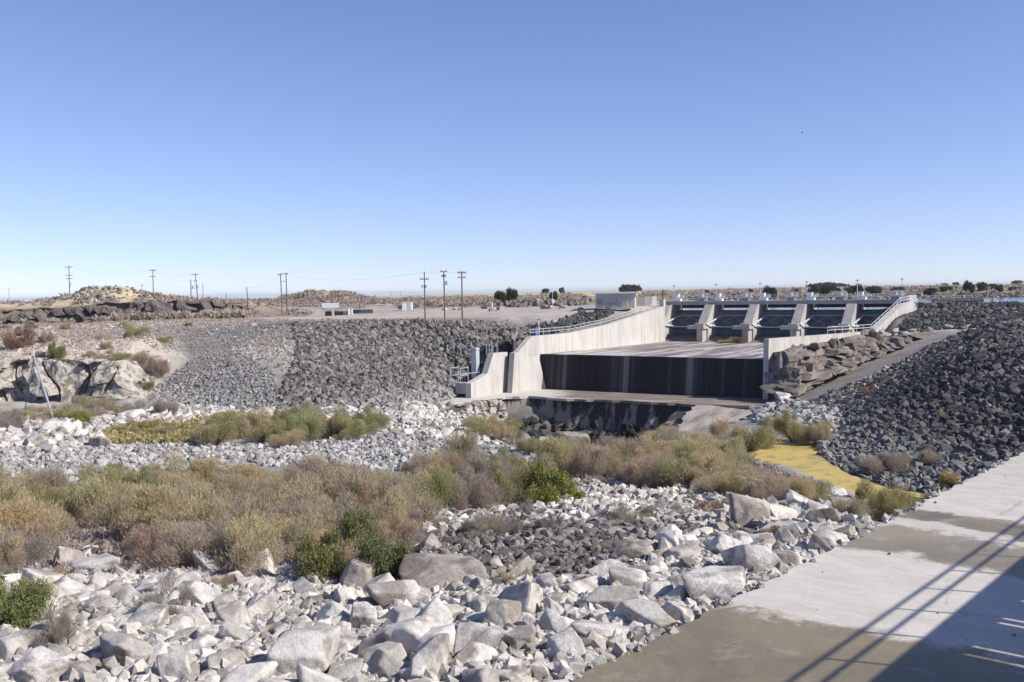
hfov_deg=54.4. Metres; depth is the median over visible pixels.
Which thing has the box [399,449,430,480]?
shrub
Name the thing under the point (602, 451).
shrub
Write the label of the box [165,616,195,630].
boulder
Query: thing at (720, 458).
shrub
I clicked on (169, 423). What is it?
shrub
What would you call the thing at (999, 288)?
tree
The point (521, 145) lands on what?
sky
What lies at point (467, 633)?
boulder
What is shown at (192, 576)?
boulder
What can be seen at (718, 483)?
shrub
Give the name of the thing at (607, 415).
plunge hole wall
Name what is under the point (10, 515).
shrub
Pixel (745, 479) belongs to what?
boulder
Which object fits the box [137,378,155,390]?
shrub
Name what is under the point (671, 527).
boulder
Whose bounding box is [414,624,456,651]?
boulder
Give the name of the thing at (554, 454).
shrub
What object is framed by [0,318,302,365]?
dry grass
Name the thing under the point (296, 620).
boulder
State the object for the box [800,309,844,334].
radial gate
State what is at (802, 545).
boulder
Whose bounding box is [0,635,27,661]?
boulder
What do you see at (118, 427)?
shrub
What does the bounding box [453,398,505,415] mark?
rock shelf
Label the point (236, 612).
boulder
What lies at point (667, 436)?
shrub
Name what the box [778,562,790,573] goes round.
boulder
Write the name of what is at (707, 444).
shrub
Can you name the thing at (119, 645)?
boulder
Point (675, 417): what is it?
plunge hole edge
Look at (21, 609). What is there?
shrub
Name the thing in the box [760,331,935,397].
rock outcrop
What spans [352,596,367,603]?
boulder
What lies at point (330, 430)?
shrub
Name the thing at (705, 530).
boulder
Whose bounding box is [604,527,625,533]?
boulder
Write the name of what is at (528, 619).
boulder
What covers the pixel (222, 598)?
boulder
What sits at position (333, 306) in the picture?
railing
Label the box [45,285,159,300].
rocks
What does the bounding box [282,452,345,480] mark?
shrub
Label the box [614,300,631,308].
transformer box
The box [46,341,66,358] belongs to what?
shrub
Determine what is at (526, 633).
boulder
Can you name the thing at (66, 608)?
boulder
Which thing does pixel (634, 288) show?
tree
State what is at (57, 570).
shrub
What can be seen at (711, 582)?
boulder
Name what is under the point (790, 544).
boulder
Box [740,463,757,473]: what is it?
shrub
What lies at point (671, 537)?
boulder
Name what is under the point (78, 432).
rubble
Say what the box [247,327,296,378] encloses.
loose stones
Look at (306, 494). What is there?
shrub
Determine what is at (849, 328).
railing
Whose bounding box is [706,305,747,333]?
radial gate
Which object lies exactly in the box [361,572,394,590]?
boulder
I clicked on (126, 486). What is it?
shrub
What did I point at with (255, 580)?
rubble
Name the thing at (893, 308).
railing
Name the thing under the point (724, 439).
shrub
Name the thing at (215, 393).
scree
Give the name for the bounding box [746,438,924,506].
pool water
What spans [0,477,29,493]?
shrub
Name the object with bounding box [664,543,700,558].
boulder
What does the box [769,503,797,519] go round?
boulder
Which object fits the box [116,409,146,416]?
boulder
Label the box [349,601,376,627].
boulder
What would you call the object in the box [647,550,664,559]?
boulder
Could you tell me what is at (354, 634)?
boulder
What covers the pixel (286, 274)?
utility pole
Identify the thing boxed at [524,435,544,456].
shrub
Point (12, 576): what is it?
boulder
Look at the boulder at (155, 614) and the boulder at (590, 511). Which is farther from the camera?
the boulder at (590, 511)
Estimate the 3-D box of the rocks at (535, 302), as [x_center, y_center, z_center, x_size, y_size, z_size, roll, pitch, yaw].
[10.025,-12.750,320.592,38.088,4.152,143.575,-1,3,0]
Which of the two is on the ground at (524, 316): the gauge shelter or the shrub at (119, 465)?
the gauge shelter
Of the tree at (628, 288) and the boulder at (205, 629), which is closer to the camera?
the boulder at (205, 629)
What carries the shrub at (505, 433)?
on the ground at (524, 316)
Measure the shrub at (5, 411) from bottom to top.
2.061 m
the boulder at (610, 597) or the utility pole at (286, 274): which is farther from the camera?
the utility pole at (286, 274)
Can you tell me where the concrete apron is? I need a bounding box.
[572,452,1023,681]
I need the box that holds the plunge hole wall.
[503,398,690,433]
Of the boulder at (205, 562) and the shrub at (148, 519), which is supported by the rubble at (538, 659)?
the boulder at (205, 562)
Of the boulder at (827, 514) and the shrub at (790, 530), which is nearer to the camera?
the shrub at (790, 530)
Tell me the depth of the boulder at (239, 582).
32.37 m
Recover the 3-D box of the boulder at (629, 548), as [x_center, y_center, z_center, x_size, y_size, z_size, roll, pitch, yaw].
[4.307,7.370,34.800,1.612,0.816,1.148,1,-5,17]
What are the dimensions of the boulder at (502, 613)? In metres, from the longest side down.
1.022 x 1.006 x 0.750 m
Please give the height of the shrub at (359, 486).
3.104 m
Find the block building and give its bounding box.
[591,292,640,308]
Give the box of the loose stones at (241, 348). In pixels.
[196,322,297,365]
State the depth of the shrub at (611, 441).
76.53 m
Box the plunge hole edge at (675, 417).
[659,410,690,430]
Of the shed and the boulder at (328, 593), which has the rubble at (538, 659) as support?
the boulder at (328, 593)
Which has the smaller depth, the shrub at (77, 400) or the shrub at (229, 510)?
the shrub at (229, 510)
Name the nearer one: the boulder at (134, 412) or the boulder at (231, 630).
the boulder at (231, 630)
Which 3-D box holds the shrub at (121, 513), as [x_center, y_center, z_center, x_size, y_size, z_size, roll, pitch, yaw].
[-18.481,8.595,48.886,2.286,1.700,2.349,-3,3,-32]
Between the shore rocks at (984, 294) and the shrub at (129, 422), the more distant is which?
the shore rocks at (984, 294)
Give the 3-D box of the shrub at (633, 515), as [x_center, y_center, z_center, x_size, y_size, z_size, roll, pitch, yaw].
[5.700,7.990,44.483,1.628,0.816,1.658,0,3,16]
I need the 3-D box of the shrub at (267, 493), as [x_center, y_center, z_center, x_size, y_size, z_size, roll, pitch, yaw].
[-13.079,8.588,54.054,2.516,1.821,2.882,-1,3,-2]
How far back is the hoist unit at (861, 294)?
186.19 m
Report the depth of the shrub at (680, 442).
73.75 m
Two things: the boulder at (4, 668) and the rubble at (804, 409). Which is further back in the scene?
the rubble at (804, 409)
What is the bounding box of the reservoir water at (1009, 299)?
[685,297,1023,309]
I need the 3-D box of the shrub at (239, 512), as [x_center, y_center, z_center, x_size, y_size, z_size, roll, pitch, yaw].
[-11.224,7.651,41.218,4.324,3.045,4.402,1,3,30]
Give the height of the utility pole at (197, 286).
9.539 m
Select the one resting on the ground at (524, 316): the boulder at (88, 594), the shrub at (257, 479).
the shrub at (257, 479)
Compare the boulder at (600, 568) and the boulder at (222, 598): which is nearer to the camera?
the boulder at (222, 598)
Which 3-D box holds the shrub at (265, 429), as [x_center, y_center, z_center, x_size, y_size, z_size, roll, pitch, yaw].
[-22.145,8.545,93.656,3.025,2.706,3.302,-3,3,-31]
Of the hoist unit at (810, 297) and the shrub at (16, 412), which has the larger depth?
the hoist unit at (810, 297)
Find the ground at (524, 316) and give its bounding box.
[0,284,1023,681]
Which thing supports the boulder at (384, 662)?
on the rubble at (538, 659)
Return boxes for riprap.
[274,318,532,415]
[525,308,614,334]
[813,317,1023,493]
[895,301,1023,331]
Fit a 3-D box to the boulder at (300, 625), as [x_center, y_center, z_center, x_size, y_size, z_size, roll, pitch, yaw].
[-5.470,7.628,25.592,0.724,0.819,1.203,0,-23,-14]
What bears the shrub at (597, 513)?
on the rubble at (511, 550)
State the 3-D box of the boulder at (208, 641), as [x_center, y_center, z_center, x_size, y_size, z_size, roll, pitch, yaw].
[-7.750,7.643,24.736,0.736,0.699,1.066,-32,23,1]
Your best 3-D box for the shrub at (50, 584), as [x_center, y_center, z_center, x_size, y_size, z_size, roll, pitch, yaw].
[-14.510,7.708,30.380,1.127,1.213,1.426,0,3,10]
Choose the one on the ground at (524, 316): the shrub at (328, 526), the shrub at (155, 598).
the shrub at (328, 526)
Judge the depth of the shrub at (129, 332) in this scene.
161.61 m
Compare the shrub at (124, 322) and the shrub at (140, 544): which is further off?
the shrub at (124, 322)
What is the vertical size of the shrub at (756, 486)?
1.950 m
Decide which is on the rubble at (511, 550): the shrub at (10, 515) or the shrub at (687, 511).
the shrub at (687, 511)
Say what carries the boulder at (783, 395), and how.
on the ground at (524, 316)
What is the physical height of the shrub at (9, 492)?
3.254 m
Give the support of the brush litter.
on the ground at (524, 316)
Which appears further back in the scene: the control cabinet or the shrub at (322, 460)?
the control cabinet
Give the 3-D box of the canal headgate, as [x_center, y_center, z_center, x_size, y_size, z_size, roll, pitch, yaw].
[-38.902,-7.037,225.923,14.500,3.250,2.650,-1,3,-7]
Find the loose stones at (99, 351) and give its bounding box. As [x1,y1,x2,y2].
[0,321,188,379]
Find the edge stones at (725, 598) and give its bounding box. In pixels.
[573,448,1023,680]
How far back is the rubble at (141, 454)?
85.43 m
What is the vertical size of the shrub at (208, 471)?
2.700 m
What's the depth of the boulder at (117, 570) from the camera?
34.61 m
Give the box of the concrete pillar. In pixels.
[659,299,665,306]
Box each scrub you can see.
[0,307,258,324]
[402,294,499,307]
[638,284,1019,297]
[639,282,1023,297]
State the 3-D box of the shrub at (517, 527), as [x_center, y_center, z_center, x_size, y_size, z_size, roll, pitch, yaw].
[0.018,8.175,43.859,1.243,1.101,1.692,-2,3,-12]
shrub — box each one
[0,323,12,328]
[0,326,38,348]
[0,406,30,422]
[0,408,20,415]
[0,413,28,428]
[0,461,46,494]
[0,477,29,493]
[0,478,46,498]
[0,483,32,536]
[0,484,35,504]
[0,494,73,552]
[0,522,28,568]
[0,524,58,569]
[0,563,58,628]
[0,564,14,574]
[1,483,49,536]
[13,325,29,335]
[13,463,76,497]
[17,607,77,646]
[18,403,37,412]
[20,576,59,596]
[21,409,41,419]
[22,323,38,328]
[22,499,79,534]
[31,485,70,504]
[33,481,87,517]
[35,350,46,356]
[35,405,57,412]
[35,408,65,420]
[35,565,66,575]
[37,330,57,341]
[43,484,70,495]
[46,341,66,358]
[54,404,97,421]
[58,322,74,330]
[58,400,84,414]
[62,471,135,531]
[63,478,123,498]
[68,494,110,522]
[69,410,89,422]
[70,394,98,409]
[73,461,124,482]
[76,405,108,415]
[81,351,96,356]
[84,391,115,411]
[92,350,134,360]
[94,331,109,339]
[95,464,139,485]
[97,398,118,405]
[98,343,113,348]
[107,461,128,471]
[108,463,160,491]
[108,479,191,540]
[109,424,127,429]
[111,406,134,415]
[112,403,132,410]
[113,481,157,509]
[113,500,138,525]
[114,466,166,481]
[116,502,189,553]
[119,320,128,325]
[120,513,187,559]
[122,423,139,431]
[123,323,149,337]
[124,420,142,426]
[125,398,159,414]
[126,566,199,615]
[130,349,157,371]
[133,391,162,408]
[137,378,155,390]
[139,517,231,570]
[141,418,160,428]
[145,425,162,432]
[145,478,236,549]
[146,444,196,480]
[147,356,171,377]
[152,401,179,413]
[152,424,176,434]
[152,519,246,558]
[154,480,201,506]
[155,336,172,342]
[155,472,187,489]
[160,468,212,502]
[163,422,176,426]
[188,411,236,446]
[189,455,230,483]
[191,490,294,536]
[199,483,235,509]
[202,472,274,499]
[204,418,219,424]
[206,414,222,420]
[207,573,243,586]
[209,496,234,510]
[210,411,226,417]
[211,508,285,575]
[213,472,258,507]
[214,413,248,439]
[214,499,243,523]
[222,459,272,475]
[227,409,259,427]
[236,462,275,488]
[237,403,275,438]
[240,472,277,491]
[247,418,287,441]
[248,512,326,550]
[249,485,284,507]
[257,466,290,494]
[259,417,289,443]
[259,497,328,537]
[264,408,280,423]
[265,513,321,559]
[267,495,305,519]
[269,428,305,446]
[272,470,341,513]
[273,478,330,505]
[274,401,304,423]
[274,408,327,442]
[279,459,341,499]
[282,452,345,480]
[283,400,327,424]
[283,502,344,535]
[294,405,317,437]
[294,524,347,581]
[296,500,342,519]
[300,453,335,472]
[302,490,389,541]
[313,521,359,575]
[315,406,350,438]
[319,464,370,505]
[325,460,410,510]
[332,416,368,439]
[334,501,380,556]
[347,404,391,428]
[348,465,383,479]
[349,405,372,420]
[353,420,380,434]
[353,529,414,579]
[364,488,426,544]
[366,468,412,495]
[368,494,418,515]
[371,470,453,509]
[380,481,449,523]
[383,506,423,530]
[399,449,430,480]
[402,572,419,583]
[410,467,458,511]
[413,466,461,486]
[420,443,458,484]
[421,445,466,475]
[427,461,466,483]
[442,430,484,468]
[447,463,505,510]
[456,511,512,536]
[457,443,513,487]
[460,417,493,428]
[466,415,523,439]
[477,451,494,478]
[477,512,509,532]
[484,459,532,502]
[487,441,525,469]
[489,413,497,421]
[492,415,515,424]
[493,423,517,444]
[501,515,523,533]
[501,572,526,580]
[506,426,525,441]
[508,457,545,483]
[513,437,536,451]
[519,458,570,505]
[519,497,545,513]
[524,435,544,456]
[527,434,574,472]
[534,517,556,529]
[556,472,586,499]
[558,435,589,450]
[558,437,586,474]
[561,438,614,479]
[586,511,600,520]
[590,433,627,451]
[591,444,611,470]
[595,451,630,476]
[601,538,619,549]
[605,437,641,455]
[607,502,639,520]
[610,457,644,480]
[611,448,634,460]
[619,453,666,485]
[624,431,678,463]
[624,510,653,523]
[628,449,671,476]
[635,425,679,449]
[637,496,684,513]
[640,430,654,439]
[644,457,703,487]
[646,424,690,446]
[653,439,676,453]
[666,440,698,460]
[666,450,725,486]
[667,435,701,457]
[670,507,695,515]
[678,448,695,463]
[683,491,697,498]
[685,470,731,493]
[687,426,711,443]
[689,446,734,462]
[693,497,729,511]
[694,439,720,451]
[694,460,738,481]
[701,449,736,473]
[705,448,735,466]
[706,432,730,444]
[707,472,748,490]
[708,416,746,440]
[708,434,745,453]
[714,450,728,466]
[715,445,756,466]
[719,338,733,342]
[722,444,746,462]
[725,472,768,495]
[727,337,746,342]
[727,458,748,469]
[730,414,781,450]
[736,464,783,480]
[738,462,768,473]
[739,472,789,500]
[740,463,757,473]
[759,524,776,532]
[767,475,791,496]
[769,524,810,537]
[771,408,815,444]
[779,475,818,500]
[791,477,836,501]
[809,417,833,441]
[830,495,871,516]
[855,489,866,500]
[856,450,916,472]
[856,471,917,520]
[862,386,875,394]
[874,376,883,381]
[906,492,927,505]
[916,447,942,463]
[937,408,944,419]
[937,469,960,486]
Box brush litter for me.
[2,489,411,576]
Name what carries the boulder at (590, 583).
on the rubble at (538, 659)
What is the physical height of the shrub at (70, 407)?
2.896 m
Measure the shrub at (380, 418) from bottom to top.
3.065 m
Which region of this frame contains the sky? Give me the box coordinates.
[0,0,1023,301]
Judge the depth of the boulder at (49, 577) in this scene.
33.79 m
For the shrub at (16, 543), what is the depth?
37.16 m
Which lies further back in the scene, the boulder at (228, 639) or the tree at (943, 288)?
the tree at (943, 288)
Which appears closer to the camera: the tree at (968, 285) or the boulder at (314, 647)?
the boulder at (314, 647)
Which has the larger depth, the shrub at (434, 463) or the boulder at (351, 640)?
the shrub at (434, 463)
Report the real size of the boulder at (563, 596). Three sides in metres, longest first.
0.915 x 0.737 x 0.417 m
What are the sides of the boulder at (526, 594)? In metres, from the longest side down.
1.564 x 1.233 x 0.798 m
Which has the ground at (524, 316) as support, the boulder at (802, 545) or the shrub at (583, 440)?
the shrub at (583, 440)
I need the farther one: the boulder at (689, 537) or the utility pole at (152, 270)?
the utility pole at (152, 270)
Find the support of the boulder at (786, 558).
on the rubble at (538, 659)
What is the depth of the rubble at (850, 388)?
122.59 m
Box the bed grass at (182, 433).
[88,409,247,444]
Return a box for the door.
[597,299,602,308]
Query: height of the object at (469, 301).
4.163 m
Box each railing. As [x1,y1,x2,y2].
[319,304,361,308]
[530,302,659,334]
[671,293,901,300]
[706,293,885,300]
[827,324,870,333]
[871,296,910,327]
[917,295,957,298]
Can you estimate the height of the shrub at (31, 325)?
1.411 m
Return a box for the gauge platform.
[450,367,478,393]
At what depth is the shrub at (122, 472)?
62.99 m
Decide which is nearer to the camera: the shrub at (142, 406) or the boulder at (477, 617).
the boulder at (477, 617)
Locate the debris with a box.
[772,476,1016,650]
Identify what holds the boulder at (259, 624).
on the rubble at (538, 659)
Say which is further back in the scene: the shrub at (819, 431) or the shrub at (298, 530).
the shrub at (819, 431)
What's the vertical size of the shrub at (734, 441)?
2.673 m
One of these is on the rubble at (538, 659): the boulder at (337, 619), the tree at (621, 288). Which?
the boulder at (337, 619)
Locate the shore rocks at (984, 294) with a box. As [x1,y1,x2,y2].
[669,291,1023,300]
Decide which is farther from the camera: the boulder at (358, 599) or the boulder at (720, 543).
the boulder at (720, 543)
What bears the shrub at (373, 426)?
on the ground at (524, 316)
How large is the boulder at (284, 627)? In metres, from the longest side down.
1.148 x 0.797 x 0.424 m
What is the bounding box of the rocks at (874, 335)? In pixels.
[781,328,925,382]
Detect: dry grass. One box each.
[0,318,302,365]
[176,316,511,324]
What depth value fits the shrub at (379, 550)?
32.74 m
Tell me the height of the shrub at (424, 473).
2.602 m
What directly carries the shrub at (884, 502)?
on the ground at (524, 316)
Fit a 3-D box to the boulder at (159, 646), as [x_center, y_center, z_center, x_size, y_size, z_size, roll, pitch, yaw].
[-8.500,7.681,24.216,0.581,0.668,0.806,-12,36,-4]
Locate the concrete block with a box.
[907,295,916,301]
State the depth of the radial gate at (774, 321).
196.03 m
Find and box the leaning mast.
[25,350,54,418]
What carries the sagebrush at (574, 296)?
on the ground at (524, 316)
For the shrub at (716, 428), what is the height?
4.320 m
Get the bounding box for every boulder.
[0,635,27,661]
[0,663,13,679]
[1,573,22,583]
[2,447,14,453]
[3,580,26,589]
[7,646,69,681]
[14,614,71,648]
[22,568,63,582]
[24,433,45,444]
[39,419,69,430]
[41,444,58,453]
[43,595,61,606]
[47,644,71,655]
[51,576,87,596]
[53,546,83,565]
[59,605,70,614]
[67,661,93,680]
[70,553,120,572]
[73,573,85,577]
[74,591,97,598]
[79,594,117,612]
[86,571,106,589]
[88,436,111,446]
[89,616,107,621]
[91,638,99,645]
[91,644,100,651]
[94,623,119,633]
[100,582,122,593]
[100,631,152,661]
[111,566,134,576]
[113,618,126,627]
[114,583,142,603]
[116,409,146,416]
[127,601,169,628]
[135,582,163,592]
[139,577,167,584]
[149,627,174,637]
[151,639,169,655]
[156,650,192,678]
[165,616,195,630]
[167,568,187,578]
[169,607,210,626]
[171,571,202,581]
[173,627,195,637]
[176,581,209,591]
[183,414,192,419]
[184,634,217,654]
[185,581,220,605]
[192,550,222,571]
[194,624,219,638]
[199,417,208,423]
[206,647,246,669]
[212,591,237,611]
[215,600,252,623]
[216,621,247,640]
[220,637,233,641]
[221,570,244,582]
[221,661,277,681]
[233,579,244,586]
[237,548,273,576]
[246,590,276,615]
[246,592,262,605]
[252,623,265,629]
[258,678,298,681]
[259,621,281,631]
[267,625,340,675]
[272,623,290,634]
[275,674,290,678]
[285,616,312,623]
[290,621,312,629]
[292,576,322,598]
[296,663,342,681]
[304,572,320,584]
[313,618,330,625]
[314,601,350,620]
[319,585,331,589]
[323,589,333,598]
[327,658,362,678]
[331,616,349,623]
[334,586,354,604]
[336,621,351,634]
[336,640,345,651]
[338,555,378,586]
[339,635,356,646]
[347,632,358,637]
[347,675,365,681]
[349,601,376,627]
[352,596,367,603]
[356,628,371,635]
[357,615,445,656]
[357,641,408,668]
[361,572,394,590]
[365,579,419,606]
[372,649,408,681]
[379,605,422,622]
[398,553,487,589]
[411,633,449,677]
[412,677,429,681]
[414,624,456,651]
[418,596,453,624]
[419,532,441,548]
[419,586,432,595]
[425,529,444,536]
[438,524,448,531]
[446,580,463,590]
[446,604,470,614]
[449,641,498,666]
[453,622,504,655]
[457,612,484,623]
[460,591,475,602]
[462,668,510,681]
[464,574,479,583]
[468,595,498,611]
[469,577,488,589]
[482,599,521,628]
[490,555,503,566]
[497,581,540,612]
[500,668,530,681]
[506,625,535,647]
[508,555,532,573]
[522,614,540,628]
[539,572,558,587]
[539,608,567,632]
[541,557,548,564]
[543,592,571,601]
[543,597,564,615]
[545,627,585,657]
[546,678,572,681]
[550,431,589,444]
[553,659,569,672]
[559,575,600,595]
[561,616,573,622]
[570,619,628,637]
[584,585,640,610]
[586,507,595,516]
[587,558,626,576]
[589,608,609,617]
[596,554,612,559]
[602,520,623,524]
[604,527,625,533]
[606,634,629,646]
[609,567,646,590]
[609,580,621,585]
[610,538,656,558]
[615,598,674,627]
[627,565,660,572]
[643,580,673,599]
[646,557,663,562]
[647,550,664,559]
[647,572,664,579]
[650,561,667,569]
[655,530,683,545]
[657,537,672,551]
[659,524,681,532]
[662,600,699,622]
[663,585,688,601]
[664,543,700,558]
[669,572,685,586]
[678,556,694,567]
[681,565,745,599]
[682,534,697,540]
[684,540,700,543]
[689,529,700,535]
[697,527,712,534]
[702,557,717,561]
[705,533,742,552]
[705,560,713,565]
[708,522,728,530]
[721,544,782,570]
[728,493,769,526]
[732,476,762,486]
[733,530,752,544]
[750,532,772,542]
[761,535,775,543]
[764,543,772,549]
[766,496,778,503]
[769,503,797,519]
[773,551,799,564]
[774,526,795,543]
[775,391,793,399]
[778,502,790,506]
[778,550,800,557]
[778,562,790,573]
[785,489,809,505]
[788,539,797,546]
[796,542,806,548]
[803,500,827,509]
[805,508,842,522]
[807,529,849,551]
[808,525,833,530]
[810,522,821,525]
[827,486,846,495]
[830,495,849,505]
[833,524,854,535]
[846,507,868,516]
[860,329,869,334]
[890,328,898,332]
[940,324,952,328]
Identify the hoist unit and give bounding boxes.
[673,294,683,300]
[698,290,709,300]
[715,293,724,300]
[741,289,752,300]
[759,293,769,299]
[786,288,798,299]
[806,292,817,299]
[836,288,848,299]
[857,292,868,299]
[891,287,903,298]
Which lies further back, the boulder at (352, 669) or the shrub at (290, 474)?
the shrub at (290, 474)
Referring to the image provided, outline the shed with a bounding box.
[398,302,412,309]
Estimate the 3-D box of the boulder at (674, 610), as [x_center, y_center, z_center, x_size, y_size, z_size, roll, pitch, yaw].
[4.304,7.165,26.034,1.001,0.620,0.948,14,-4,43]
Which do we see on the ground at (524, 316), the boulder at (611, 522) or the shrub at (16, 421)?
the shrub at (16, 421)
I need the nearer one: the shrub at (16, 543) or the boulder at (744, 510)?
the shrub at (16, 543)
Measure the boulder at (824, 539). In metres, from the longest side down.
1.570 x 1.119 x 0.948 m
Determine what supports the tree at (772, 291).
on the ground at (524, 316)
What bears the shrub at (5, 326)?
on the ground at (524, 316)
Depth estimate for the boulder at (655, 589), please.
28.45 m
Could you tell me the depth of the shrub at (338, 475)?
53.82 m
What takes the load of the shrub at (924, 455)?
on the riprap at (996, 350)
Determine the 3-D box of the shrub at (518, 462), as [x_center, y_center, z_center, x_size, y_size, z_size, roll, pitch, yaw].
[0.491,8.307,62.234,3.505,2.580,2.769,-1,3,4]
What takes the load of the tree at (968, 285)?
on the ground at (524, 316)
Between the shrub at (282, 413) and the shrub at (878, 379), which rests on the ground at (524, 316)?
the shrub at (282, 413)
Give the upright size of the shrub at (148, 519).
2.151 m
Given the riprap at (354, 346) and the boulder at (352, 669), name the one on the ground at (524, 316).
the riprap at (354, 346)
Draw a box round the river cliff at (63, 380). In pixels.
[0,355,160,401]
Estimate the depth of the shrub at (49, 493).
53.20 m
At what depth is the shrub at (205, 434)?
92.62 m
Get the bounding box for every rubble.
[0,400,453,448]
[0,430,535,478]
[0,461,167,486]
[0,528,857,681]
[1,542,299,599]
[372,417,507,444]
[376,477,730,531]
[396,408,512,426]
[406,506,751,584]
[513,416,652,446]
[569,454,815,488]
[693,491,874,537]
[751,397,843,431]
[774,335,954,423]
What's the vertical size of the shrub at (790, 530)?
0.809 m
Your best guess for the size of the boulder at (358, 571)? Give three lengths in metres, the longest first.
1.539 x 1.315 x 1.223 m
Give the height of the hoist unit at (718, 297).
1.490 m
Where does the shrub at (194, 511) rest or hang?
on the ground at (524, 316)
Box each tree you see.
[494,290,506,301]
[506,287,518,300]
[541,288,549,293]
[549,291,557,299]
[559,287,564,292]
[618,284,624,291]
[624,284,632,291]
[630,284,637,291]
[762,285,776,298]
[807,285,820,293]
[818,284,832,294]
[831,285,840,291]
[847,283,864,295]
[864,285,882,293]
[923,287,938,294]
[939,286,952,290]
[962,279,974,293]
[976,282,988,290]
[995,284,1003,292]
[1007,287,1021,289]
[1010,280,1023,283]
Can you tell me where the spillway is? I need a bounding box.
[441,299,917,431]
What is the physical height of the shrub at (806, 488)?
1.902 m
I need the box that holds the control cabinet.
[644,296,656,305]
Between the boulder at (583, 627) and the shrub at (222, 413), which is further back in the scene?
the shrub at (222, 413)
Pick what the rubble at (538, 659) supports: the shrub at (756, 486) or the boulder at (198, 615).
the boulder at (198, 615)
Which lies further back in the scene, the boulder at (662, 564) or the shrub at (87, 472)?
the shrub at (87, 472)
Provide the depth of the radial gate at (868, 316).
186.26 m
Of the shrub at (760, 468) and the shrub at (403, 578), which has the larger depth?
the shrub at (760, 468)
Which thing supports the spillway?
on the ground at (524, 316)
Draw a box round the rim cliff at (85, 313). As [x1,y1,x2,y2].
[0,300,242,323]
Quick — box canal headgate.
[309,303,372,315]
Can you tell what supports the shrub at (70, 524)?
on the ground at (524, 316)
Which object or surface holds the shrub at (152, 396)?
on the ground at (524, 316)
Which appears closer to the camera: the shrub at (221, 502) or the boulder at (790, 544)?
the boulder at (790, 544)
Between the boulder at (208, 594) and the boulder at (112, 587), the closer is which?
the boulder at (208, 594)
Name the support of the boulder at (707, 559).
on the rubble at (538, 659)
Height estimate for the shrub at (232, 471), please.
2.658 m
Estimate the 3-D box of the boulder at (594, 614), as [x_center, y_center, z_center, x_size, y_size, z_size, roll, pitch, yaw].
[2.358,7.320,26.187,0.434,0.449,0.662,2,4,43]
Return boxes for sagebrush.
[0,291,496,316]
[0,292,589,312]
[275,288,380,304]
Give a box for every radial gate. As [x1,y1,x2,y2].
[665,306,702,333]
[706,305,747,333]
[752,304,794,334]
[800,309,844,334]
[851,309,891,331]
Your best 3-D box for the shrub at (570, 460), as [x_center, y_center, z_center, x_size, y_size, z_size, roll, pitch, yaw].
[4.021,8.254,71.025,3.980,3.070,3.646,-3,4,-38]
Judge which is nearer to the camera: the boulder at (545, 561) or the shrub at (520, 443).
the boulder at (545, 561)
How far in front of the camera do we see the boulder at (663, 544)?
34.59 m
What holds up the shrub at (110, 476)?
on the ground at (524, 316)
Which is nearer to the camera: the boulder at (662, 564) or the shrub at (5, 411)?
the boulder at (662, 564)
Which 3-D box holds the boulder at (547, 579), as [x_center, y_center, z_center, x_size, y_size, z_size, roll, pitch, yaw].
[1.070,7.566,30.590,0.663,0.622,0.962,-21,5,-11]
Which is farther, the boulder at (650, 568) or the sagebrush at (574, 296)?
the sagebrush at (574, 296)
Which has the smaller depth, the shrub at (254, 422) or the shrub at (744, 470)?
the shrub at (744, 470)
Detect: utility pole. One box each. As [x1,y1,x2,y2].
[65,266,71,294]
[149,269,155,298]
[191,273,199,300]
[278,273,287,315]
[420,272,428,318]
[440,270,448,320]
[457,271,465,318]
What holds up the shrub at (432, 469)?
on the rubble at (604, 497)
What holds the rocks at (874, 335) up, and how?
on the rock outcrop
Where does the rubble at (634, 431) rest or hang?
on the ground at (524, 316)
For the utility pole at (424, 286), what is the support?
on the ground at (524, 316)
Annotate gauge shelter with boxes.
[471,344,491,377]
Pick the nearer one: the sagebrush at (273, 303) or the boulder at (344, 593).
the boulder at (344, 593)
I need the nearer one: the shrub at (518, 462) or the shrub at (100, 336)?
the shrub at (518, 462)
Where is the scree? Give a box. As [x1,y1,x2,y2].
[153,324,283,417]
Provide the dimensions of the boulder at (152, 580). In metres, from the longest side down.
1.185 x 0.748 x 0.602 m
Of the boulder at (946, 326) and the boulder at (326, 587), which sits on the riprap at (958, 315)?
the boulder at (946, 326)
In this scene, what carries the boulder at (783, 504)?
on the rubble at (800, 522)
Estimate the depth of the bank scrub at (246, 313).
216.92 m
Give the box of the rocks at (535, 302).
[493,295,594,306]
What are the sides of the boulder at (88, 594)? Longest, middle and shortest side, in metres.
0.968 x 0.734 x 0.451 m
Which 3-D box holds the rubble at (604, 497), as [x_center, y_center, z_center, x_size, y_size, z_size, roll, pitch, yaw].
[2.492,8.699,54.700,21.968,3.434,24.714,-1,3,0]
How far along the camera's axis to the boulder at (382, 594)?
29.62 m
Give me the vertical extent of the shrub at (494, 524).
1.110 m
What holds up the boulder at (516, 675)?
on the rubble at (538, 659)
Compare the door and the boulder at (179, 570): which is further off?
the door
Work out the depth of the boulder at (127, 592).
30.31 m
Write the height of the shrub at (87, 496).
3.959 m
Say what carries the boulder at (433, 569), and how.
on the rubble at (538, 659)
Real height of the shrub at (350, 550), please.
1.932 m
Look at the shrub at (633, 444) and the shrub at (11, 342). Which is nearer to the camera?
the shrub at (633, 444)
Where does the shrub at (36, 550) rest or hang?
on the ground at (524, 316)
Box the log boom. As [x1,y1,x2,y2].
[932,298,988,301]
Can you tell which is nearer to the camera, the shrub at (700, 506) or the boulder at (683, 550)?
the boulder at (683, 550)
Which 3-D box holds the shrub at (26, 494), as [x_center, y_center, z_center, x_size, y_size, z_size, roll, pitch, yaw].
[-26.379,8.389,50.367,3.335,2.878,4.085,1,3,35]

